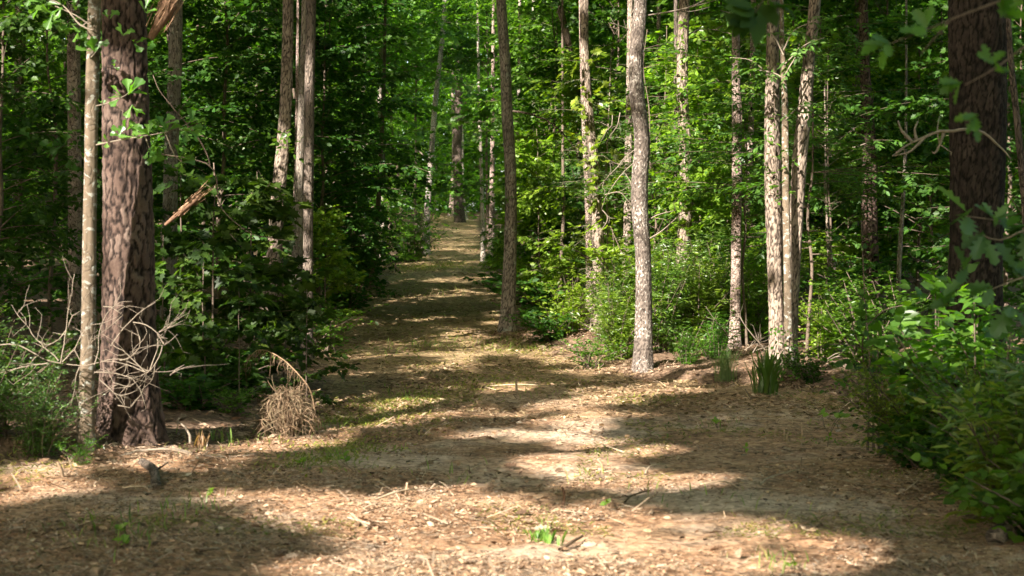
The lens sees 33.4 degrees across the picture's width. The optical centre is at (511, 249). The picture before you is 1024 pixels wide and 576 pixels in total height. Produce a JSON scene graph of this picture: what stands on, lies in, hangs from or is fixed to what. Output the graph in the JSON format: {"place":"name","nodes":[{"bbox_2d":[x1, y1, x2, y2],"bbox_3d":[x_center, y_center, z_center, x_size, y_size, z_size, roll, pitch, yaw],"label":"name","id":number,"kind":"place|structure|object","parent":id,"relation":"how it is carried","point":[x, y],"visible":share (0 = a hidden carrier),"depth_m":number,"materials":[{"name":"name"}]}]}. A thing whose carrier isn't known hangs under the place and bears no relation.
{"place":"outdoors","nodes":[
{"label":"outdoors","id":0,"kind":"place"},
{"bbox_2d":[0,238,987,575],"bbox_3d":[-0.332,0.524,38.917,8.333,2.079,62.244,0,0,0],"label":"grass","id":1,"kind":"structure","parent":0,"point":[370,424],"depth_m":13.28,"materials":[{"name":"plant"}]},
{"bbox_2d":[0,212,1023,575],"bbox_3d":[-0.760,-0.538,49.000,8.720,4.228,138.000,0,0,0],"label":"path","id":2,"kind":"structure","parent":0,"point":[458,248],"depth_m":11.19,"materials":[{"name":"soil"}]},
{"bbox_2d":[742,344,792,394],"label":"strap plant","id":3,"kind":"object","parent":2,"relation":"on","point":[768,375],"visible":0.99,"depth_m":17.52,"materials":[{"name":"green plant"}]},
{"bbox_2d":[787,222,904,449],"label":"sapling","id":4,"kind":"object","parent":2,"relation":"on","point":[862,304],"visible":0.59,"depth_m":12.95,"materials":[{"name":"green plant"}]},
{"bbox_2d":[829,348,954,458],"bbox_3d":[2.891,1.116,12.631,1.108,0.916,1.044,0,0,35],"label":"shrub","id":5,"kind":"object","parent":2,"relation":"on","point":[883,413],"visible":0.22,"depth_m":12.56,"materials":[{"name":"green plant"}]},
{"bbox_2d":[852,409,969,472],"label":"shrub","id":6,"kind":"object","parent":2,"relation":"on","point":[905,459],"visible":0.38,"depth_m":11.84,"materials":[{"name":"green plant"}]},
{"bbox_2d":[833,321,1014,460],"bbox_3d":[2.919,1.044,12.275,1.209,1.061,1.283,0,0,37],"label":"shrub","id":7,"kind":"object","parent":2,"relation":"on","point":[898,398],"visible":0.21,"depth_m":12.15,"materials":[{"name":"green plant"}]},
{"bbox_2d":[872,424,995,494],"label":"shrub","id":8,"kind":"object","parent":2,"relation":"on","point":[940,456],"visible":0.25,"depth_m":10.73,"materials":[{"name":"green plant"}]},
{"bbox_2d":[891,381,1023,528],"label":"leafy bush","id":9,"kind":"object","parent":2,"relation":"on","point":[978,463],"visible":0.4,"depth_m":9.45,"materials":[{"name":"green plant"}]},
{"bbox_2d":[910,442,1023,542],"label":"leafy bush","id":10,"kind":"object","parent":2,"relation":"on","point":[998,510],"visible":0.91,"depth_m":8.89,"materials":[{"name":"green plant"}]},
{"bbox_2d":[0,209,1023,464],"bbox_3d":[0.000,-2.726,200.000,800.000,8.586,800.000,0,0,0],"label":"ground","id":11,"kind":"structure","parent":0,"point":[216,421],"depth_m":20.45,"materials":[{"name":"soil"}]},
{"bbox_2d":[0,303,79,438],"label":"shrub","id":12,"kind":"object","parent":11,"relation":"on","point":[8,394],"visible":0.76,"depth_m":12.52,"materials":[{"name":"green plant"}]},
{"bbox_2d":[0,354,104,458],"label":"shrub","id":13,"kind":"object","parent":11,"relation":"on","point":[46,438],"visible":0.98,"depth_m":12.26,"materials":[{"name":"green plant"}]},
{"bbox_2d":[62,0,81,360],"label":"pine tree","id":14,"kind":"object","parent":11,"relation":"on","point":[74,82],"visible":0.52,"depth_m":20.93,"materials":[{"name":"brown plant"}]},
{"bbox_2d":[0,0,155,364],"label":"sapling","id":15,"kind":"object","parent":11,"relation":"on","point":[8,19],"visible":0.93,"depth_m":18.88,"materials":[{"name":"green plant"}]},
{"bbox_2d":[0,0,214,352],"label":"sapling","id":16,"kind":"object","parent":11,"relation":"on","point":[43,111],"visible":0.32,"depth_m":21.83,"materials":[{"name":"green plant"}]},
{"bbox_2d":[19,0,205,450],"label":"young oak tree","id":17,"kind":"object","parent":11,"relation":"on","point":[87,374],"visible":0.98,"depth_m":12.43,"materials":[{"name":"brown plant"}]},
{"bbox_2d":[0,256,224,422],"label":"dead branch","id":18,"kind":"object","parent":11,"relation":"on","point":[138,365],"visible":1,"depth_m":12.20,"materials":[{"name":"wood"}]},
{"bbox_2d":[0,0,228,309],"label":"sapling","id":19,"kind":"object","parent":11,"relation":"on","point":[39,43],"visible":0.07,"depth_m":29.86,"materials":[{"name":"green plant"}]},
{"bbox_2d":[95,0,169,447],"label":"pine tree","id":20,"kind":"object","parent":11,"relation":"on","point":[128,249],"visible":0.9,"depth_m":12.90,"materials":[{"name":"brown plant"}]},
{"bbox_2d":[0,0,271,327],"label":"sapling","id":21,"kind":"object","parent":11,"relation":"on","point":[41,190],"visible":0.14,"depth_m":25.95,"materials":[{"name":"green plant"}]},
{"bbox_2d":[60,227,213,375],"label":"maple tree","id":22,"kind":"object","parent":11,"relation":"on","point":[161,270],"visible":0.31,"depth_m":16.37,"materials":[{"name":"green plant"}]},
{"bbox_2d":[68,159,254,377],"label":"maple tree","id":23,"kind":"object","parent":11,"relation":"on","point":[200,212],"visible":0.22,"depth_m":17.90,"materials":[{"name":"green plant"}]},
{"bbox_2d":[159,0,182,343],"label":"oak tree","id":24,"kind":"object","parent":11,"relation":"on","point":[170,200],"visible":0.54,"depth_m":23.92,"materials":[{"name":"brown plant"}]},
{"bbox_2d":[95,362,259,410],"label":"shrub","id":25,"kind":"object","parent":11,"relation":"on","point":[182,398],"visible":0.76,"depth_m":15.05,"materials":[{"name":"green plant"}]},
{"bbox_2d":[19,0,344,277],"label":"sapling","id":26,"kind":"object","parent":11,"relation":"on","point":[257,121],"visible":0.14,"depth_m":27.57,"materials":[{"name":"green plant"}]},
{"bbox_2d":[156,256,245,403],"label":"maple tree","id":27,"kind":"object","parent":11,"relation":"on","point":[187,278],"visible":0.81,"depth_m":15.68,"materials":[{"name":"green plant"}]},
{"bbox_2d":[98,163,316,389],"bbox_3d":[-2.983,0.304,17.238,2.196,2.351,1.719,0,0,27],"label":"maple tree","id":28,"kind":"object","parent":11,"relation":"on","point":[247,217],"visible":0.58,"depth_m":16.82,"materials":[{"name":"green plant"}]},
{"bbox_2d":[163,337,302,392],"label":"shrub","id":29,"kind":"object","parent":11,"relation":"on","point":[245,384],"visible":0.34,"depth_m":16.97,"materials":[{"name":"green plant"}]},
{"bbox_2d":[179,290,289,407],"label":"maple tree","id":30,"kind":"object","parent":11,"relation":"on","point":[216,329],"visible":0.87,"depth_m":15.58,"materials":[{"name":"green plant"}]},
{"bbox_2d":[161,170,340,384],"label":"maple tree","id":31,"kind":"object","parent":11,"relation":"on","point":[284,233],"visible":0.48,"depth_m":17.50,"materials":[{"name":"green plant"}]},
{"bbox_2d":[83,0,426,316],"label":"sapling","id":32,"kind":"object","parent":11,"relation":"on","point":[253,16],"visible":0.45,"depth_m":26.78,"materials":[{"name":"green plant"}]},
{"bbox_2d":[147,0,365,295],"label":"sapling","id":33,"kind":"object","parent":11,"relation":"on","point":[236,161],"visible":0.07,"depth_m":33.93,"materials":[{"name":"green plant"}]},
{"bbox_2d":[180,178,336,375],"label":"maple tree","id":34,"kind":"object","parent":11,"relation":"on","point":[230,234],"visible":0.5,"depth_m":17.52,"materials":[{"name":"green plant"}]},
{"bbox_2d":[247,0,293,347],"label":"oak tree","id":35,"kind":"object","parent":11,"relation":"on","point":[282,155],"visible":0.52,"depth_m":22.93,"materials":[{"name":"brown plant"}]},
{"bbox_2d":[244,350,330,439],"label":"dry grass","id":36,"kind":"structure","parent":11,"relation":"on","point":[286,413],"depth_m":14.02,"materials":[{"name":"beige plant"}]},
{"bbox_2d":[291,0,305,344],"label":"oak tree","id":37,"kind":"object","parent":11,"relation":"on","point":[298,196],"visible":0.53,"depth_m":23.94,"materials":[{"name":"brown plant"}]},
{"bbox_2d":[251,293,360,404],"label":"maple tree","id":38,"kind":"object","parent":11,"relation":"on","point":[300,332],"visible":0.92,"depth_m":16.50,"materials":[{"name":"green plant"}]},
{"bbox_2d":[300,0,315,359],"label":"oak tree","id":39,"kind":"object","parent":11,"relation":"on","point":[309,88],"visible":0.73,"depth_m":21.94,"materials":[{"name":"brown plant"}]},
{"bbox_2d":[182,0,447,275],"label":"sapling","id":40,"kind":"object","parent":11,"relation":"on","point":[333,122],"visible":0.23,"depth_m":30.97,"materials":[{"name":"green plant"}]},
{"bbox_2d":[200,1,434,265],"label":"sapling","id":41,"kind":"object","parent":11,"relation":"on","point":[390,106],"visible":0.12,"depth_m":36.10,"materials":[{"name":"green plant"}]},
{"bbox_2d":[283,204,365,333],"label":"sapling","id":42,"kind":"object","parent":11,"relation":"on","point":[321,235],"visible":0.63,"depth_m":24.94,"materials":[{"name":"green plant"}]},
{"bbox_2d":[193,0,458,322],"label":"sapling","id":43,"kind":"object","parent":11,"relation":"on","point":[323,71],"visible":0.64,"depth_m":28.75,"materials":[{"name":"green plant"}]},
{"bbox_2d":[264,0,419,243],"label":"sapling","id":44,"kind":"object","parent":11,"relation":"on","point":[371,78],"visible":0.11,"depth_m":41.61,"materials":[{"name":"green plant"}]},
{"bbox_2d":[266,0,500,249],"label":"sapling","id":45,"kind":"object","parent":11,"relation":"on","point":[417,50],"visible":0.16,"depth_m":50.54,"materials":[{"name":"green plant"}]},
{"bbox_2d":[327,0,473,254],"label":"sapling","id":46,"kind":"object","parent":11,"relation":"on","point":[416,19],"visible":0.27,"depth_m":49.99,"materials":[{"name":"green plant"}]},
{"bbox_2d":[391,0,551,250],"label":"tree","id":47,"kind":"object","parent":11,"relation":"on","point":[463,58],"visible":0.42,"depth_m":59.57,"materials":[{"name":"green plant"}]},
{"bbox_2d":[496,0,517,332],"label":"oak tree","id":48,"kind":"object","parent":11,"relation":"on","point":[508,301],"visible":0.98,"depth_m":26.92,"materials":[{"name":"brown plant"}]},
{"bbox_2d":[0,0,1023,283],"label":"distant woodland","id":49,"kind":"object","parent":11,"relation":"on","point":[428,98],"visible":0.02,"depth_m":70.05,"materials":[{"name":"green plant"}]},
{"bbox_2d":[455,267,584,315],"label":"shrub","id":50,"kind":"object","parent":11,"relation":"on","point":[539,294],"visible":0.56,"depth_m":30.41,"materials":[{"name":"green plant"}]},
{"bbox_2d":[483,129,584,284],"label":"sapling","id":51,"kind":"object","parent":11,"relation":"on","point":[525,226],"visible":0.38,"depth_m":32.89,"materials":[{"name":"green plant"}]},
{"bbox_2d":[501,158,578,298],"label":"sapling","id":52,"kind":"object","parent":11,"relation":"on","point":[532,183],"visible":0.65,"depth_m":30.91,"materials":[{"name":"green plant"}]},
{"bbox_2d":[460,0,623,295],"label":"sapling","id":53,"kind":"object","parent":11,"relation":"on","point":[493,131],"visible":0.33,"depth_m":33.91,"materials":[{"name":"green plant"}]},
{"bbox_2d":[500,306,583,343],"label":"shrub","id":54,"kind":"object","parent":11,"relation":"on","point":[540,331],"visible":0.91,"depth_m":25.27,"materials":[{"name":"green plant"}]},
{"bbox_2d":[471,0,619,281],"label":"sapling","id":55,"kind":"object","parent":11,"relation":"on","point":[557,37],"visible":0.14,"depth_m":35.95,"materials":[{"name":"green plant"}]},
{"bbox_2d":[429,0,671,255],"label":"sapling","id":56,"kind":"object","parent":11,"relation":"on","point":[485,113],"visible":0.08,"depth_m":40.02,"materials":[{"name":"green plant"}]},
{"bbox_2d":[522,261,606,336],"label":"shrub","id":57,"kind":"object","parent":11,"relation":"on","point":[569,306],"visible":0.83,"depth_m":25.37,"materials":[{"name":"green plant"}]},
{"bbox_2d":[497,47,661,299],"bbox_3d":[1.428,-1.200,29.061,2.923,4.701,2.438,0,0,-16],"label":"sapling","id":58,"kind":"object","parent":11,"relation":"on","point":[566,91],"visible":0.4,"depth_m":29.12,"materials":[{"name":"green plant"}]},
{"bbox_2d":[580,0,604,331],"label":"oak tree","id":59,"kind":"object","parent":11,"relation":"on","point":[597,239],"visible":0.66,"depth_m":25.44,"materials":[{"name":"brown plant"}]},
{"bbox_2d":[556,47,630,220],"bbox_3d":[1.212,-1.735,25.216,1.143,2.603,0.757,0,0,0],"label":"vine","id":60,"kind":"object","parent":59,"relation":"attached to","point":[575,102],"visible":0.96,"depth_m":25.22,"materials":[{"name":"green plant"}]},
{"bbox_2d":[531,54,663,321],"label":"tree","id":61,"kind":"object","parent":11,"relation":"on","point":[608,234],"visible":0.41,"depth_m":25.79,"materials":[{"name":"green plant"}]},
{"bbox_2d":[498,0,698,267],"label":"sapling","id":62,"kind":"object","parent":11,"relation":"on","point":[613,51],"visible":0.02,"depth_m":38.25,"materials":[{"name":"green plant"}]},
{"bbox_2d":[485,0,729,271],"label":"sapling","id":63,"kind":"object","parent":11,"relation":"on","point":[550,74],"visible":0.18,"depth_m":32.73,"materials":[{"name":"green plant"}]},
{"bbox_2d":[555,275,667,361],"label":"shrub","id":64,"kind":"object","parent":11,"relation":"on","point":[617,333],"visible":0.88,"depth_m":22.11,"materials":[{"name":"green plant"}]},
{"bbox_2d":[576,253,653,347],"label":"shrub","id":65,"kind":"object","parent":11,"relation":"on","point":[609,288],"visible":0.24,"depth_m":23.27,"materials":[{"name":"green plant"}]},
{"bbox_2d":[550,202,691,339],"bbox_3d":[1.835,0.315,25.160,2.163,2.118,2.183,0,0,24],"label":"shrub","id":66,"kind":"object","parent":11,"relation":"on","point":[603,254],"visible":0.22,"depth_m":24.96,"materials":[{"name":"green plant"}]},
{"bbox_2d":[499,32,793,290],"bbox_3d":[1.970,-1.000,25.408,4.790,4.610,3.405,0,0,8],"label":"sapling","id":67,"kind":"object","parent":11,"relation":"on","point":[626,150],"visible":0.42,"depth_m":25.54,"materials":[{"name":"green plant"}]},
{"bbox_2d":[611,233,718,352],"bbox_3d":[2.128,0.554,22.622,1.471,1.666,1.702,0,0,-9],"label":"shrub","id":68,"kind":"object","parent":11,"relation":"on","point":[669,309],"visible":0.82,"depth_m":22.47,"materials":[{"name":"green plant"}]},
{"bbox_2d":[576,26,759,284],"bbox_3d":[2.445,-1.278,28.442,3.040,4.889,2.536,0,0,-12],"label":"sapling","id":69,"kind":"object","parent":11,"relation":"on","point":[662,77],"visible":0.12,"depth_m":28.30,"materials":[{"name":"green plant"}]},
{"bbox_2d":[628,0,715,372],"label":"oak tree","id":70,"kind":"object","parent":11,"relation":"on","point":[642,360],"visible":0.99,"depth_m":20.82,"materials":[{"name":"brown plant"}]},
{"bbox_2d":[561,0,797,281],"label":"sapling","id":71,"kind":"object","parent":11,"relation":"on","point":[622,17],"visible":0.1,"depth_m":31.82,"materials":[{"name":"green plant"}]},
{"bbox_2d":[623,47,765,314],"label":"sapling","id":72,"kind":"object","parent":11,"relation":"on","point":[693,103],"visible":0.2,"depth_m":25.28,"materials":[{"name":"green plant"}]},
{"bbox_2d":[674,0,723,338],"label":"oak tree","id":73,"kind":"object","parent":11,"relation":"on","point":[680,70],"visible":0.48,"depth_m":24.43,"materials":[{"name":"brown plant"}]},
{"bbox_2d":[648,16,730,227],"bbox_3d":[2.492,-1.796,24.138,1.247,3.000,0.816,0,0,0],"label":"vine","id":74,"kind":"object","parent":73,"relation":"attached to","point":[694,72],"visible":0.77,"depth_m":24.14,"materials":[{"name":"green plant"}]},
{"bbox_2d":[649,150,765,313],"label":"sapling","id":75,"kind":"object","parent":11,"relation":"on","point":[708,175],"visible":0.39,"depth_m":24.44,"materials":[{"name":"green plant"}]},
{"bbox_2d":[651,215,766,344],"bbox_3d":[2.758,0.429,23.724,2.032,1.809,1.757,0,0,-3],"label":"shrub","id":76,"kind":"object","parent":11,"relation":"on","point":[727,285],"visible":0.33,"depth_m":23.46,"materials":[{"name":"green plant"}]},
{"bbox_2d":[652,240,766,350],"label":"shrub","id":77,"kind":"object","parent":11,"relation":"on","point":[697,314],"visible":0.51,"depth_m":22.75,"materials":[{"name":"green plant"}]},
{"bbox_2d":[551,32,889,346],"bbox_3d":[2.988,-0.846,22.341,4.496,4.328,3.197,0,0,-12],"label":"sapling","id":78,"kind":"object","parent":11,"relation":"on","point":[723,187],"visible":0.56,"depth_m":22.56,"materials":[{"name":"green plant"}]},
{"bbox_2d":[727,12,741,348],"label":"pine tree","id":79,"kind":"object","parent":11,"relation":"on","point":[736,220],"visible":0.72,"depth_m":22.45,"materials":[{"name":"brown plant"}]},
{"bbox_2d":[609,8,889,300],"bbox_3d":[3.633,-1.377,26.965,4.268,5.203,3.584,0,0,-8],"label":"sapling","id":80,"kind":"object","parent":11,"relation":"on","point":[794,79],"visible":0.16,"depth_m":26.59,"materials":[{"name":"green plant"}]},
{"bbox_2d":[724,243,815,342],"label":"shrub","id":81,"kind":"object","parent":11,"relation":"on","point":[756,311],"visible":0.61,"depth_m":23.86,"materials":[{"name":"green plant"}]},
{"bbox_2d":[764,0,783,370],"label":"oak tree","id":82,"kind":"object","parent":11,"relation":"on","point":[774,228],"visible":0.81,"depth_m":19.83,"materials":[{"name":"brown plant"}]},
{"bbox_2d":[707,0,875,373],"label":"young oak tree","id":83,"kind":"object","parent":11,"relation":"on","point":[788,322],"visible":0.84,"depth_m":19.51,"materials":[{"name":"brown plant"}]},
{"bbox_2d":[673,0,932,303],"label":"sapling","id":84,"kind":"object","parent":11,"relation":"on","point":[793,2],"visible":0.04,"depth_m":30.73,"materials":[{"name":"green plant"}]},
{"bbox_2d":[790,0,820,365],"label":"oak tree","id":85,"kind":"object","parent":11,"relation":"on","point":[800,147],"visible":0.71,"depth_m":19.74,"materials":[{"name":"brown plant"}]},
{"bbox_2d":[783,279,856,358],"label":"shrub","id":86,"kind":"object","parent":11,"relation":"on","point":[820,339],"visible":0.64,"depth_m":21.41,"materials":[{"name":"green plant"}]},
{"bbox_2d":[708,0,949,300],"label":"sapling","id":87,"kind":"object","parent":11,"relation":"on","point":[899,8],"visible":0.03,"depth_m":30.87,"materials":[{"name":"green plant"}]},
{"bbox_2d":[758,261,909,344],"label":"shrub","id":88,"kind":"object","parent":11,"relation":"on","point":[850,294],"visible":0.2,"depth_m":23.02,"materials":[{"name":"green plant"}]},
{"bbox_2d":[650,0,1018,357],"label":"sapling","id":89,"kind":"object","parent":11,"relation":"on","point":[887,117],"visible":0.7,"depth_m":21.20,"materials":[{"name":"green plant"}]},
{"bbox_2d":[742,36,944,309],"bbox_3d":[4.734,-0.922,24.549,3.089,4.421,2.474,0,0,13],"label":"sapling","id":90,"kind":"object","parent":11,"relation":"on","point":[847,195],"visible":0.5,"depth_m":24.54,"materials":[{"name":"green plant"}]},
{"bbox_2d":[828,0,880,318],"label":"pine tree","id":91,"kind":"object","parent":11,"relation":"on","point":[867,226],"visible":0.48,"depth_m":25.91,"materials":[{"name":"brown plant"}]},
{"bbox_2d":[783,267,940,371],"bbox_3d":[4.258,0.846,20.064,2.067,1.294,2.124,0,0,-12],"label":"shrub","id":92,"kind":"object","parent":11,"relation":"on","point":[857,337],"visible":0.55,"depth_m":20.01,"materials":[{"name":"green plant"}]},
{"bbox_2d":[722,0,1023,308],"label":"sapling","id":93,"kind":"object","parent":11,"relation":"on","point":[877,4],"visible":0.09,"depth_m":28.97,"materials":[{"name":"green plant"}]},
{"bbox_2d":[798,12,1020,303],"bbox_3d":[6.547,-1.339,26.996,4.110,5.010,3.451,0,0,8],"label":"sapling","id":94,"kind":"object","parent":11,"relation":"on","point":[897,59],"visible":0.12,"depth_m":27.06,"materials":[{"name":"green plant"}]},
{"bbox_2d":[806,0,1023,323],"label":"sapling","id":95,"kind":"object","parent":11,"relation":"on","point":[926,153],"visible":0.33,"depth_m":26.09,"materials":[{"name":"green plant"}]},
{"bbox_2d":[836,0,1023,342],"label":"sapling","id":96,"kind":"object","parent":11,"relation":"on","point":[1013,242],"visible":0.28,"depth_m":18.05,"materials":[{"name":"green plant"}]},
{"bbox_2d":[840,0,1023,345],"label":"sapling","id":97,"kind":"object","parent":11,"relation":"on","point":[1010,190],"visible":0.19,"depth_m":21.10,"materials":[{"name":"green plant"}]},
{"bbox_2d":[854,262,1023,465],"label":"shrub","id":98,"kind":"object","parent":11,"relation":"on","point":[907,329],"visible":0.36,"depth_m":11.64,"materials":[{"name":"green plant"}]},
{"bbox_2d":[871,328,1023,465],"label":"shrub","id":99,"kind":"object","parent":11,"relation":"on","point":[969,375],"visible":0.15,"depth_m":11.20,"materials":[{"name":"green plant"}]},
{"bbox_2d":[881,306,1023,484],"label":"shrub","id":100,"kind":"object","parent":11,"relation":"on","point":[943,369],"visible":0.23,"depth_m":10.29,"materials":[{"name":"green plant"}]},
{"bbox_2d":[942,0,1007,392],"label":"oak tree","id":101,"kind":"object","parent":11,"relation":"on","point":[977,172],"visible":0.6,"depth_m":15.29,"materials":[{"name":"brown plant"}]},
{"bbox_2d":[930,339,1023,519],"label":"leafy bush","id":102,"kind":"object","parent":11,"relation":"on","point":[1018,439],"visible":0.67,"depth_m":9.20,"materials":[{"name":"green plant"}]},
{"bbox_2d":[1006,15,1023,232],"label":"slender tree","id":103,"kind":"object","parent":11,"relation":"on","point":[1017,121],"visible":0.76,"depth_m":14.48,"materials":[{"name":"brown plant"}]},
{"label":"canopy foliage","id":104,"kind":"object","parent":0,"visible":0},
{"bbox_2d":[722,0,801,47],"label":"oak branch","id":105,"kind":"object","parent":104,"relation":"attached to","point":[745,18],"visible":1,"depth_m":6.52,"materials":[{"name":"green plant"}]},
{"bbox_2d":[861,0,1023,141],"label":"oak branch","id":106,"kind":"object","parent":104,"relation":"attached to","point":[1008,8],"visible":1,"depth_m":6.00,"materials":[{"name":"green plant"}]},
{"bbox_2d":[923,186,1023,338],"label":"oak branch","id":107,"kind":"object","parent":104,"relation":"attached to","point":[978,245],"visible":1,"depth_m":8.00,"materials":[{"name":"green plant"}]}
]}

